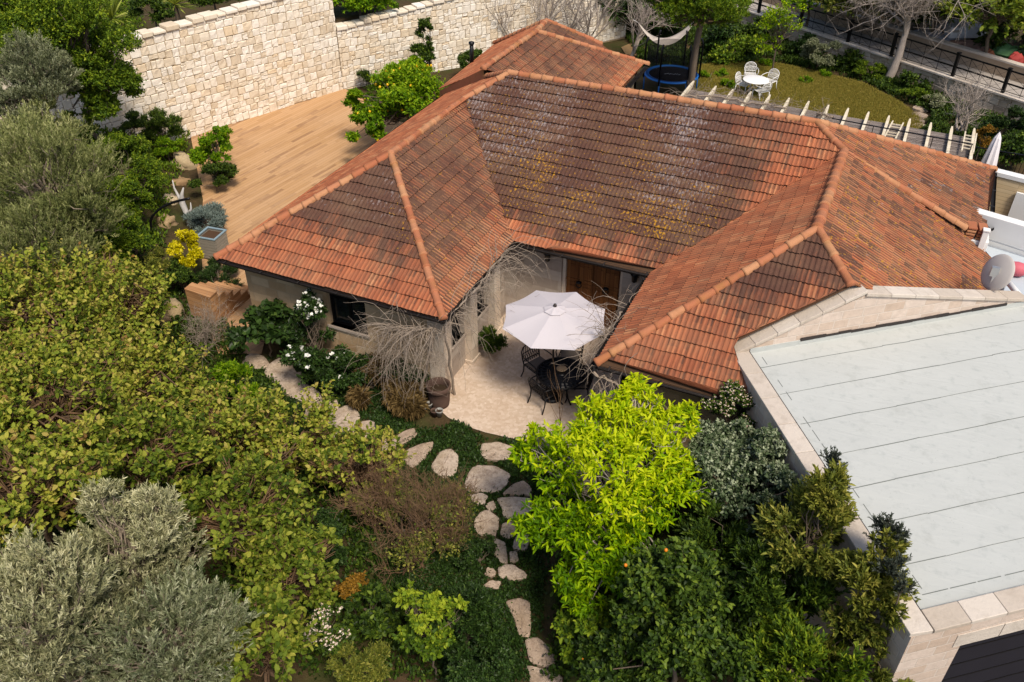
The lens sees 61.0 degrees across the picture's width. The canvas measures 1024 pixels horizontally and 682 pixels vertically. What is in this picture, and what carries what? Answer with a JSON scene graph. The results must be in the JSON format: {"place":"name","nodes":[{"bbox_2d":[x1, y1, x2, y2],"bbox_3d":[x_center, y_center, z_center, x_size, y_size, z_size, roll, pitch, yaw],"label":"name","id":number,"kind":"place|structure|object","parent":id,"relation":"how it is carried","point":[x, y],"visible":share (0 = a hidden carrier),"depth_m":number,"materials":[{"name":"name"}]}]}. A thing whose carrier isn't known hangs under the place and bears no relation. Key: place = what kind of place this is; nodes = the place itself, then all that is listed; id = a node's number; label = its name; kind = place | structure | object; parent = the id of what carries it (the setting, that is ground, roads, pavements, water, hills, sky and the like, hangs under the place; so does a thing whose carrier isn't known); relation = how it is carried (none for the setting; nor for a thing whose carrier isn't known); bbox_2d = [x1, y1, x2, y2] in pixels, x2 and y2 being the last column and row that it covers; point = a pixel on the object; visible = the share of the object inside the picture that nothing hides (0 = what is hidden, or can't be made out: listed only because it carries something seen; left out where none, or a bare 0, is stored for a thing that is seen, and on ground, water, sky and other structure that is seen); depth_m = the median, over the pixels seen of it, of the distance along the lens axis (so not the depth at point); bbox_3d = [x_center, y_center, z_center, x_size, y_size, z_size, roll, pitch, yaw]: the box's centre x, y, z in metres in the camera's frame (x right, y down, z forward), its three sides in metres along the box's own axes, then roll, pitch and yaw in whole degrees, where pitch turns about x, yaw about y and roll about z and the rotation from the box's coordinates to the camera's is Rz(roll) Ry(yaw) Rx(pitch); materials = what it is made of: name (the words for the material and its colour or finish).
{"place":"outdoors","nodes":[
{"label":"outdoors","id":0,"kind":"place"},
{"bbox_2d":[0,0,1023,681],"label":"ground","id":1,"kind":"structure","parent":0,"point":[428,420],"depth_m":19.39,"materials":[{"name":"soil"}]},
{"bbox_2d":[0,24,84,147],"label":"olive tree","id":2,"kind":"object","parent":1,"relation":"on","point":[24,70],"visible":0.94,"depth_m":23.87,"materials":[{"name":"green plant"}]},
{"bbox_2d":[0,193,111,288],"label":"olive tree","id":3,"kind":"object","parent":1,"relation":"on","point":[11,235],"visible":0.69,"depth_m":21.25,"materials":[{"name":"green plant"}]},
{"bbox_2d":[0,415,126,550],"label":"bush","id":4,"kind":"object","parent":1,"relation":"on","point":[40,493],"visible":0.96,"depth_m":14.16,"materials":[{"name":"green plant"}]},
{"bbox_2d":[0,91,134,248],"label":"olive tree","id":5,"kind":"object","parent":1,"relation":"on","point":[32,135],"visible":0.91,"depth_m":22.19,"materials":[{"name":"green plant"}]},
{"bbox_2d":[0,236,139,366],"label":"bush","id":6,"kind":"object","parent":1,"relation":"on","point":[55,301],"visible":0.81,"depth_m":19.56,"materials":[{"name":"green plant"}]},
{"bbox_2d":[0,320,146,469],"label":"bush","id":7,"kind":"object","parent":1,"relation":"on","point":[26,395],"visible":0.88,"depth_m":16.23,"materials":[{"name":"green plant"}]},
{"bbox_2d":[0,0,146,173],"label":"broadleaf tree","id":8,"kind":"object","parent":1,"relation":"on","point":[105,75],"visible":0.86,"depth_m":26.31,"materials":[{"name":"green plant"}]},
{"bbox_2d":[0,523,155,681],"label":"olive tree","id":9,"kind":"object","parent":1,"relation":"on","point":[51,613],"visible":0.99,"depth_m":11.70,"materials":[{"name":"green plant"}]},
{"bbox_2d":[0,0,190,245],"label":"ground cover","id":10,"kind":"object","parent":1,"relation":"on","point":[160,191],"visible":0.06,"depth_m":30.37,"materials":[{"name":"green plant"}]},
{"bbox_2d":[65,201,157,272],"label":"shrub","id":11,"kind":"object","parent":1,"relation":"on","point":[126,240],"visible":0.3,"depth_m":24.02,"materials":[{"name":"green plant"}]},
{"bbox_2d":[54,236,178,343],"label":"bush","id":12,"kind":"object","parent":1,"relation":"on","point":[149,300],"visible":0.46,"depth_m":21.48,"materials":[{"name":"green plant"}]},
{"bbox_2d":[86,130,167,217],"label":"shrub","id":13,"kind":"object","parent":1,"relation":"on","point":[134,148],"visible":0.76,"depth_m":26.92,"materials":[{"name":"green plant"}]},
{"bbox_2d":[45,476,214,629],"bbox_3d":[-5.915,3.677,13.700,2.560,3.374,2.433,15,39,19],"label":"olive tree","id":14,"kind":"object","parent":1,"relation":"on","point":[153,520],"visible":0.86,"depth_m":13.26,"materials":[{"name":"green plant"}]},
{"bbox_2d":[61,314,220,419],"bbox_3d":[-8.297,1.112,18.954,3.534,3.020,4.031,-2,37,-3],"label":"bush","id":15,"kind":"object","parent":1,"relation":"on","point":[153,386],"visible":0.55,"depth_m":18.64,"materials":[{"name":"green plant"}]},
{"bbox_2d":[70,396,227,529],"bbox_3d":[-6.825,2.424,16.201,3.006,2.875,2.888,15,39,19],"label":"bush","id":16,"kind":"object","parent":1,"relation":"on","point":[152,460],"visible":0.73,"depth_m":15.75,"materials":[{"name":"green plant"}]},
{"bbox_2d":[126,0,175,26],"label":"dark shrub","id":17,"kind":"object","parent":1,"relation":"on","point":[162,10],"visible":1,"depth_m":32.34,"materials":[{"name":"green plant"}]},
{"bbox_2d":[51,555,266,681],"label":"olive tree","id":18,"kind":"object","parent":1,"relation":"on","point":[196,597],"visible":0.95,"depth_m":12.26,"materials":[{"name":"green plant"}]},
{"bbox_2d":[138,106,186,144],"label":"shrub","id":19,"kind":"object","parent":1,"relation":"on","point":[159,121],"visible":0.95,"depth_m":31.81,"materials":[{"name":"green plant"}]},
{"bbox_2d":[0,0,342,140],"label":"stone wall","id":20,"kind":"structure","parent":1,"relation":"on","point":[205,71],"depth_m":34.15,"materials":[{"name":"beige stone"}]},
{"bbox_2d":[166,228,203,272],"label":"golden shrub","id":21,"kind":"object","parent":1,"relation":"on","point":[190,238],"visible":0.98,"depth_m":25.03,"materials":[{"name":"yellow plant"}]},
{"bbox_2d":[187,124,233,165],"bbox_3d":[-10.503,-6.464,30.496,1.947,2.140,1.459,-30,46,-34],"label":"citrus tree","id":22,"kind":"object","parent":1,"relation":"on","point":[201,154],"visible":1,"depth_m":30.19,"materials":[{"name":"green plant"}]},
{"bbox_2d":[182,276,241,358],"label":"bare shrub","id":23,"kind":"object","parent":1,"relation":"on","point":[208,329],"visible":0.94,"depth_m":22.36,"materials":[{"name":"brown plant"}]},
{"bbox_2d":[186,256,243,286],"bbox_3d":[-8.584,-1.802,25.395,1.856,0.675,1.729,15,39,19],"label":"rosemary","id":24,"kind":"object","parent":1,"relation":"on","point":[212,268],"visible":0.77,"depth_m":25.38,"materials":[{"name":"green plant"}]},
{"bbox_2d":[0,194,444,681],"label":"ground cover","id":25,"kind":"object","parent":1,"relation":"on","point":[352,551],"visible":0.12,"depth_m":17.64,"materials":[{"name":"green plant"}]},
{"bbox_2d":[145,371,300,494],"bbox_3d":[-5.922,2.111,18.064,3.063,2.854,3.495,15,39,19],"label":"bush","id":26,"kind":"object","parent":1,"relation":"on","point":[236,427],"visible":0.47,"depth_m":17.70,"materials":[{"name":"green plant"}]},
{"bbox_2d":[210,359,258,398],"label":"tangle shrub","id":27,"kind":"object","parent":1,"relation":"on","point":[232,369],"visible":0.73,"depth_m":20.14,"materials":[{"name":"green plant"}]},
{"bbox_2d":[171,441,319,573],"bbox_3d":[-4.830,3.274,15.914,2.996,2.988,2.675,28,45,32],"label":"bush","id":28,"kind":"object","parent":1,"relation":"on","point":[224,517],"visible":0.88,"depth_m":15.36,"materials":[{"name":"green plant"}]},
{"bbox_2d":[224,298,298,357],"bbox_3d":[-6.221,-0.210,22.289,1.615,1.891,2.199,15,39,19],"label":"fatsia","id":29,"kind":"object","parent":1,"relation":"on","point":[261,319],"visible":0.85,"depth_m":21.82,"materials":[{"name":"green plant"}]},
{"bbox_2d":[203,585,322,681],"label":"bush","id":30,"kind":"object","parent":1,"relation":"on","point":[277,641],"visible":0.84,"depth_m":12.98,"materials":[{"name":"green plant"}]},
{"bbox_2d":[225,510,342,623],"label":"bush","id":31,"kind":"object","parent":1,"relation":"on","point":[291,566],"visible":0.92,"depth_m":14.62,"materials":[{"name":"green plant"}]},
{"bbox_2d":[235,379,349,483],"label":"bush","id":32,"kind":"object","parent":1,"relation":"on","point":[304,441],"visible":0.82,"depth_m":18.20,"materials":[{"name":"green plant"}]},
{"bbox_2d":[191,89,402,353],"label":"timber deck","id":33,"kind":"structure","parent":1,"relation":"on","point":[283,157],"depth_m":32.59,"materials":[{"name":"wood"}]},
{"bbox_2d":[182,201,228,233],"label":"lavender","id":34,"kind":"object","parent":33,"relation":"on","point":[200,215],"visible":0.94,"depth_m":27.92,"materials":[{"name":"blue plant"}]},
{"bbox_2d":[197,226,228,258],"bbox_3d":[-9.187,-2.991,26.723,0.680,0.756,0.680,11,38,14],"label":"planter box","id":35,"kind":"object","parent":33,"relation":"on","point":[212,240],"visible":0.69,"depth_m":26.53,"materials":[{"name":"stone"}]},
{"bbox_2d":[186,160,239,192],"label":"shrub","id":36,"kind":"object","parent":33,"relation":"on","point":[224,172],"visible":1,"depth_m":29.91,"materials":[{"name":"green plant"}]},
{"bbox_2d":[184,280,249,327],"bbox_3d":[-8.168,-1.417,24.416,0.908,1.020,2.040,12,38,16],"label":"wooden stair","id":37,"kind":"object","parent":33,"relation":"on","point":[196,293],"visible":0.88,"depth_m":23.84,"materials":[{"name":"wood"}]},
{"bbox_2d":[341,55,448,142],"bbox_3d":[-4.225,-8.651,32.357,4.402,3.464,3.799,-9,37,-12],"label":"lemon tree","id":38,"kind":"object","parent":33,"relation":"on","point":[409,84],"visible":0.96,"depth_m":31.48,"materials":[{"name":"green plant"}]},
{"bbox_2d":[277,287,373,395],"bbox_3d":[-4.662,0.133,21.217,2.618,2.622,1.692,15,39,19],"label":"camellia","id":39,"kind":"object","parent":1,"relation":"on","point":[309,310],"visible":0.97,"depth_m":21.12,"materials":[{"name":"green plant"}]},
{"bbox_2d":[301,603,350,675],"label":"white flower shrub","id":40,"kind":"object","parent":1,"relation":"on","point":[327,641],"visible":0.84,"depth_m":14.34,"materials":[{"name":"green plant"}]},
{"bbox_2d":[308,506,348,572],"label":"shrub","id":41,"kind":"object","parent":1,"relation":"on","point":[326,516],"visible":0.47,"depth_m":16.64,"materials":[{"name":"green plant"}]},
{"bbox_2d":[295,419,416,514],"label":"bush","id":42,"kind":"object","parent":1,"relation":"on","point":[338,464],"visible":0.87,"depth_m":17.74,"materials":[{"name":"green plant"}]},
{"bbox_2d":[324,639,391,681],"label":"seed shrub","id":43,"kind":"object","parent":1,"relation":"on","point":[356,666],"visible":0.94,"depth_m":14.41,"materials":[{"name":"green plant"}]},
{"bbox_2d":[344,351,395,410],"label":"dry grass","id":44,"kind":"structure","parent":1,"relation":"on","point":[357,396],"depth_m":21.10,"materials":[{"name":"brown plant"}]},
{"bbox_2d":[333,578,411,640],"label":"shrub","id":45,"kind":"object","parent":1,"relation":"on","point":[376,622],"visible":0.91,"depth_m":15.60,"materials":[{"name":"green plant"}]},
{"bbox_2d":[324,455,427,541],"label":"bare shrub","id":46,"kind":"object","parent":1,"relation":"on","point":[373,520],"visible":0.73,"depth_m":17.15,"materials":[{"name":"plant"}]},
{"bbox_2d":[331,455,466,592],"bbox_3d":[-2.133,3.609,16.683,2.234,2.373,2.675,-26,44,-31],"label":"bare shrub","id":47,"kind":"object","parent":1,"relation":"on","point":[405,511],"visible":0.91,"depth_m":16.54,"materials":[{"name":"plant"}]},
{"bbox_2d":[334,290,464,407],"bbox_3d":[-2.559,0.394,20.090,3.305,3.359,2.785,15,39,19],"label":"bare vine","id":48,"kind":"object","parent":1,"relation":"on","point":[406,332],"visible":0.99,"depth_m":19.89,"materials":[{"name":"grey plant"}]},
{"bbox_2d":[380,374,429,422],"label":"dry grass","id":49,"kind":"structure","parent":1,"relation":"on","point":[415,404],"depth_m":20.74,"materials":[{"name":"brown plant"}]},
{"bbox_2d":[250,354,561,681],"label":"ground cover","id":50,"kind":"object","parent":1,"relation":"on","point":[514,637],"visible":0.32,"depth_m":17.87,"materials":[{"name":"green plant"}]},
{"bbox_2d":[364,476,478,577],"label":"undergrowth shrub","id":51,"kind":"object","parent":1,"relation":"on","point":[403,550],"visible":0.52,"depth_m":17.15,"materials":[{"name":"brown plant"}]},
{"bbox_2d":[407,17,435,73],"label":"wall creeper","id":52,"kind":"object","parent":1,"relation":"on","point":[425,52],"depth_m":37.18,"materials":[{"name":"green plant"}]},
{"bbox_2d":[391,579,469,679],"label":"citrus shoot","id":53,"kind":"object","parent":1,"relation":"on","point":[421,637],"visible":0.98,"depth_m":14.28,"materials":[{"name":"green plant"}]},
{"bbox_2d":[394,456,495,550],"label":"bare shrub","id":54,"kind":"object","parent":1,"relation":"on","point":[460,504],"visible":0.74,"depth_m":17.02,"materials":[{"name":"plant"}]},
{"bbox_2d":[427,579,509,665],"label":"dark bush","id":55,"kind":"object","parent":1,"relation":"on","point":[481,612],"visible":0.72,"depth_m":14.59,"materials":[{"name":"green plant"}]},
{"bbox_2d":[453,533,498,571],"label":"dark tuft","id":56,"kind":"object","parent":1,"relation":"on","point":[478,548],"visible":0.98,"depth_m":17.14,"materials":[{"name":"green plant"}]},
{"bbox_2d":[445,647,514,681],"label":"dark bush","id":57,"kind":"object","parent":1,"relation":"on","point":[493,666],"visible":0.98,"depth_m":14.22,"materials":[{"name":"green plant"}]},
{"bbox_2d":[335,0,626,88],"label":"stone wall","id":58,"kind":"structure","parent":1,"relation":"on","point":[377,41],"depth_m":39.27,"materials":[{"name":"stone"}]},
{"bbox_2d":[465,465,509,492],"bbox_3d":[-0.538,3.057,19.247,0.974,0.083,0.821,3,37,4],"label":"stepping stone","id":59,"kind":"object","parent":1,"relation":"on","point":[493,478],"visible":0.94,"depth_m":19.21,"materials":[{"name":"stone"}]},
{"bbox_2d":[550,593,618,667],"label":"shrub","id":60,"kind":"object","parent":1,"relation":"on","point":[567,626],"visible":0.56,"depth_m":14.92,"materials":[{"name":"green plant"}]},
{"bbox_2d":[213,18,997,455],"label":"tiled house","id":61,"kind":"structure","parent":1,"relation":"on","point":[709,234],"depth_m":21.77,"materials":[{"name":"tile"}]},
{"bbox_2d":[327,293,370,338],"bbox_3d":[-4.038,-0.811,21.497,1.238,1.303,0.300,15,39,19],"label":"window","id":62,"kind":"structure","parent":61,"relation":"in","point":[342,307],"depth_m":21.71,"materials":[{"name":"black glass"}]},
{"bbox_2d":[566,259,594,301],"bbox_3d":[1.771,-1.236,23.186,0.739,2.240,0.175,15,39,19],"label":"door","id":63,"kind":"structure","parent":61,"relation":"in","point":[580,276],"depth_m":22.89,"materials":[{"name":"brown wood"}]},
{"bbox_2d":[592,266,620,331],"bbox_3d":[2.455,-1.051,22.937,0.739,2.240,0.175,15,39,19],"label":"door","id":64,"kind":"structure","parent":61,"relation":"in","point":[607,279],"depth_m":22.74,"materials":[{"name":"brown wood"}]},
{"bbox_2d":[507,372,714,621],"bbox_3d":[1.846,3.162,16.030,3.859,3.960,4.044,-5,37,-7],"label":"spring tree","id":65,"kind":"object","parent":1,"relation":"on","point":[635,467],"visible":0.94,"depth_m":15.49,"materials":[{"name":"green plant"}]},
{"bbox_2d":[597,0,694,32],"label":"evergreen tree","id":66,"kind":"object","parent":1,"relation":"on","point":[625,6],"visible":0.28,"depth_m":43.66,"materials":[{"name":"green plant"}]},
{"bbox_2d":[618,0,682,55],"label":"bare tree","id":67,"kind":"object","parent":1,"relation":"on","point":[643,16],"visible":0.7,"depth_m":41.02,"materials":[{"name":"grey plant"}]},
{"bbox_2d":[642,30,703,92],"bbox_3d":[7.034,-12.143,38.074,2.395,2.312,2.478,15,39,19],"label":"trampoline","id":68,"kind":"object","parent":1,"relation":"on","point":[668,60],"visible":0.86,"depth_m":37.48,"materials":[{"name":"blue metal"}]},
{"bbox_2d":[570,535,787,681],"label":"orange tree","id":69,"kind":"object","parent":1,"relation":"on","point":[691,622],"visible":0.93,"depth_m":13.55,"materials":[{"name":"green plant"}]},
{"bbox_2d":[540,431,823,681],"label":"ground cover","id":70,"kind":"object","parent":1,"relation":"on","point":[563,671],"visible":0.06,"depth_m":15.82,"materials":[{"name":"green plant"}]},
{"bbox_2d":[643,0,753,89],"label":"willow tree","id":71,"kind":"object","parent":1,"relation":"on","point":[718,12],"visible":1,"depth_m":33.06,"materials":[{"name":"green plant"}]},
{"bbox_2d":[700,379,756,442],"bbox_3d":[4.402,2.091,18.103,1.435,3.203,1.368,15,39,19],"label":"viburnum","id":72,"kind":"object","parent":1,"relation":"on","point":[729,391],"visible":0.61,"depth_m":17.20,"materials":[{"name":"green plant"}]},
{"bbox_2d":[707,28,763,67],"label":"garden shrub","id":73,"kind":"object","parent":1,"relation":"on","point":[720,54],"visible":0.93,"depth_m":42.06,"materials":[{"name":"green plant"}]},
{"bbox_2d":[685,417,806,547],"bbox_3d":[4.441,3.142,16.535,2.834,3.406,2.810,15,39,19],"label":"feijoa shrub","id":74,"kind":"object","parent":1,"relation":"on","point":[736,468],"visible":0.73,"depth_m":15.90,"materials":[{"name":"green plant"}]},
{"bbox_2d":[670,492,850,630],"bbox_3d":[3.955,4.313,15.069,1.930,3.254,3.292,-17,40,-22],"label":"laurel","id":75,"kind":"object","parent":1,"relation":"on","point":[764,591],"visible":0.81,"depth_m":14.07,"materials":[{"name":"green plant"}]},
{"bbox_2d":[735,598,875,681],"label":"laurel","id":76,"kind":"object","parent":1,"relation":"on","point":[791,638],"visible":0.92,"depth_m":13.03,"materials":[{"name":"green plant"}]},
{"bbox_2d":[752,458,860,579],"bbox_3d":[4.758,3.846,14.686,1.718,4.459,2.220,15,39,19],"label":"laurel","id":77,"kind":"object","parent":1,"relation":"on","point":[821,509],"visible":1,"depth_m":13.65,"materials":[{"name":"green plant"}]},
{"bbox_2d":[799,37,841,70],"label":"garden shrub","id":78,"kind":"object","parent":1,"relation":"on","point":[811,47],"visible":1,"depth_m":40.67,"materials":[{"name":"green plant"}]},
{"bbox_2d":[625,22,1023,162],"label":"ground cover","id":79,"kind":"object","parent":1,"relation":"on","point":[883,83],"visible":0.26,"depth_m":40.53,"materials":[{"name":"green plant"}]},
{"bbox_2d":[681,81,975,159],"bbox_3d":[9.859,-6.112,29.072,9.735,3.115,4.566,17,40,21],"label":"pergola","id":80,"kind":"object","parent":1,"relation":"on","point":[938,141],"visible":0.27,"depth_m":28.56,"materials":[{"name":"white wood"}]},
{"bbox_2d":[810,525,920,681],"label":"laurel","id":81,"kind":"object","parent":1,"relation":"on","point":[856,567],"visible":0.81,"depth_m":12.97,"materials":[{"name":"green plant"}]},
{"bbox_2d":[734,285,1023,681],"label":"garage","id":82,"kind":"structure","parent":1,"relation":"on","point":[908,402],"depth_m":15.99,"materials":[{"name":"concrete"}]},
{"bbox_2d":[941,630,1023,681],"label":"garage door","id":83,"kind":"structure","parent":82,"relation":"in","point":[999,658],"depth_m":14.09,"materials":[{"name":"black metal"}]},
{"bbox_2d":[981,254,1014,290],"bbox_3d":[10.753,-1.421,19.266,0.587,0.998,0.736,15,39,19],"label":"satellite dish","id":84,"kind":"object","parent":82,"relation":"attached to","point":[997,272],"visible":0.96,"depth_m":19.09,"materials":[{"name":"metal"}]},
{"bbox_2d":[737,4,1023,120],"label":"retaining wall","id":85,"kind":"structure","parent":1,"relation":"on","point":[1000,103],"depth_m":39.01,"materials":[{"name":"stone"}]},
{"bbox_2d":[748,0,1023,97],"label":"road fence","id":86,"kind":"object","parent":85,"relation":"on","point":[1009,71],"visible":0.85,"depth_m":39.22,"materials":[{"name":"black metal"}]},
{"bbox_2d":[862,511,912,581],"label":"parapet sprig","id":87,"kind":"object","parent":1,"relation":"on","point":[880,522],"visible":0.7,"depth_m":12.87,"materials":[{"name":"green plant"}]},
{"bbox_2d":[762,0,1023,83],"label":"roadside wall","id":88,"kind":"structure","parent":1,"relation":"on","point":[981,55],"depth_m":40.20,"materials":[{"name":"stone"}]},
{"bbox_2d":[827,0,997,77],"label":"bare tree","id":89,"kind":"object","parent":1,"relation":"on","point":[903,7],"visible":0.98,"depth_m":38.78,"materials":[{"name":"grey plant"}]},
{"bbox_2d":[930,68,1003,134],"bbox_3d":[17.660,-9.342,34.104,2.622,2.956,3.095,15,39,19],"label":"bare tree","id":90,"kind":"object","parent":1,"relation":"on","point":[966,118],"visible":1,"depth_m":33.92,"materials":[{"name":"grey plant"}]},
{"bbox_2d":[971,208,1023,294],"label":"white annex","id":91,"kind":"object","parent":1,"relation":"on","point":[1005,236],"visible":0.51,"depth_m":22.85,"materials":[{"name":"paint"}]},
{"bbox_2d":[443,314,621,503],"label":"courtyard pavement","id":92,"kind":"structure","parent":0,"point":[493,398],"depth_m":21.59,"materials":[{"name":"stone"}]},
{"bbox_2d":[426,219,553,394],"bbox_3d":[-0.455,-0.686,21.065,2.520,3.932,5.424,11,38,14],"label":"bare vine","id":93,"kind":"object","parent":92,"relation":"on","point":[484,280],"visible":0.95,"depth_m":20.60,"materials":[{"name":"grey plant"}]},
{"bbox_2d":[502,290,605,402],"bbox_3d":[0.985,0.262,20.721,2.347,2.785,2.347,-27,44,-32],"label":"parasol","id":94,"kind":"object","parent":92,"relation":"on","point":[545,320],"visible":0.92,"depth_m":19.84,"materials":[{"name":"fabric"}]},
{"bbox_2d":[536,357,587,404],"bbox_3d":[1.207,1.065,21.380,1.266,0.740,1.266,8,37,10],"label":"patio table","id":95,"kind":"object","parent":92,"relation":"on","point":[542,375],"visible":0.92,"depth_m":21.14,"materials":[{"name":"black metal"}]},
{"bbox_2d":[549,281,652,423],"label":"bare vine","id":96,"kind":"object","parent":92,"relation":"on","point":[607,332],"visible":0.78,"depth_m":19.20,"materials":[{"name":"grey plant"}]},
{"bbox_2d":[694,60,923,128],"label":"lawn","id":97,"kind":"structure","parent":0,"point":[821,100],"depth_m":38.81,"materials":[{"name":"plant"}]},
{"bbox_2d":[754,0,807,71],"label":"garden tree","id":98,"kind":"object","parent":97,"relation":"on","point":[773,39],"visible":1,"depth_m":39.11,"materials":[{"name":"green plant"}]},
{"bbox_2d":[749,0,1023,97],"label":"road","id":99,"kind":"structure","parent":0,"point":[909,55],"depth_m":40.58,"materials":[{"name":"asphalt"}]},
{"bbox_2d":[820,2,1023,63],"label":"ground","id":100,"kind":"structure","parent":0,"point":[913,27],"depth_m":43.21,"materials":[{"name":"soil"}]},
{"bbox_2d":[932,0,1023,52],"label":"tree","id":101,"kind":"object","parent":100,"relation":"on","point":[1003,10],"visible":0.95,"depth_m":36.80,"materials":[{"name":"green plant"}]},
{"bbox_2d":[972,19,1023,55],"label":"tree","id":102,"kind":"object","parent":100,"relation":"on","point":[998,37],"visible":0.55,"depth_m":38.74,"materials":[{"name":"green plant"}]},
{"bbox_2d":[989,168,1023,220],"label":"terrace wall","id":103,"kind":"structure","parent":0,"point":[1009,194],"depth_m":25.89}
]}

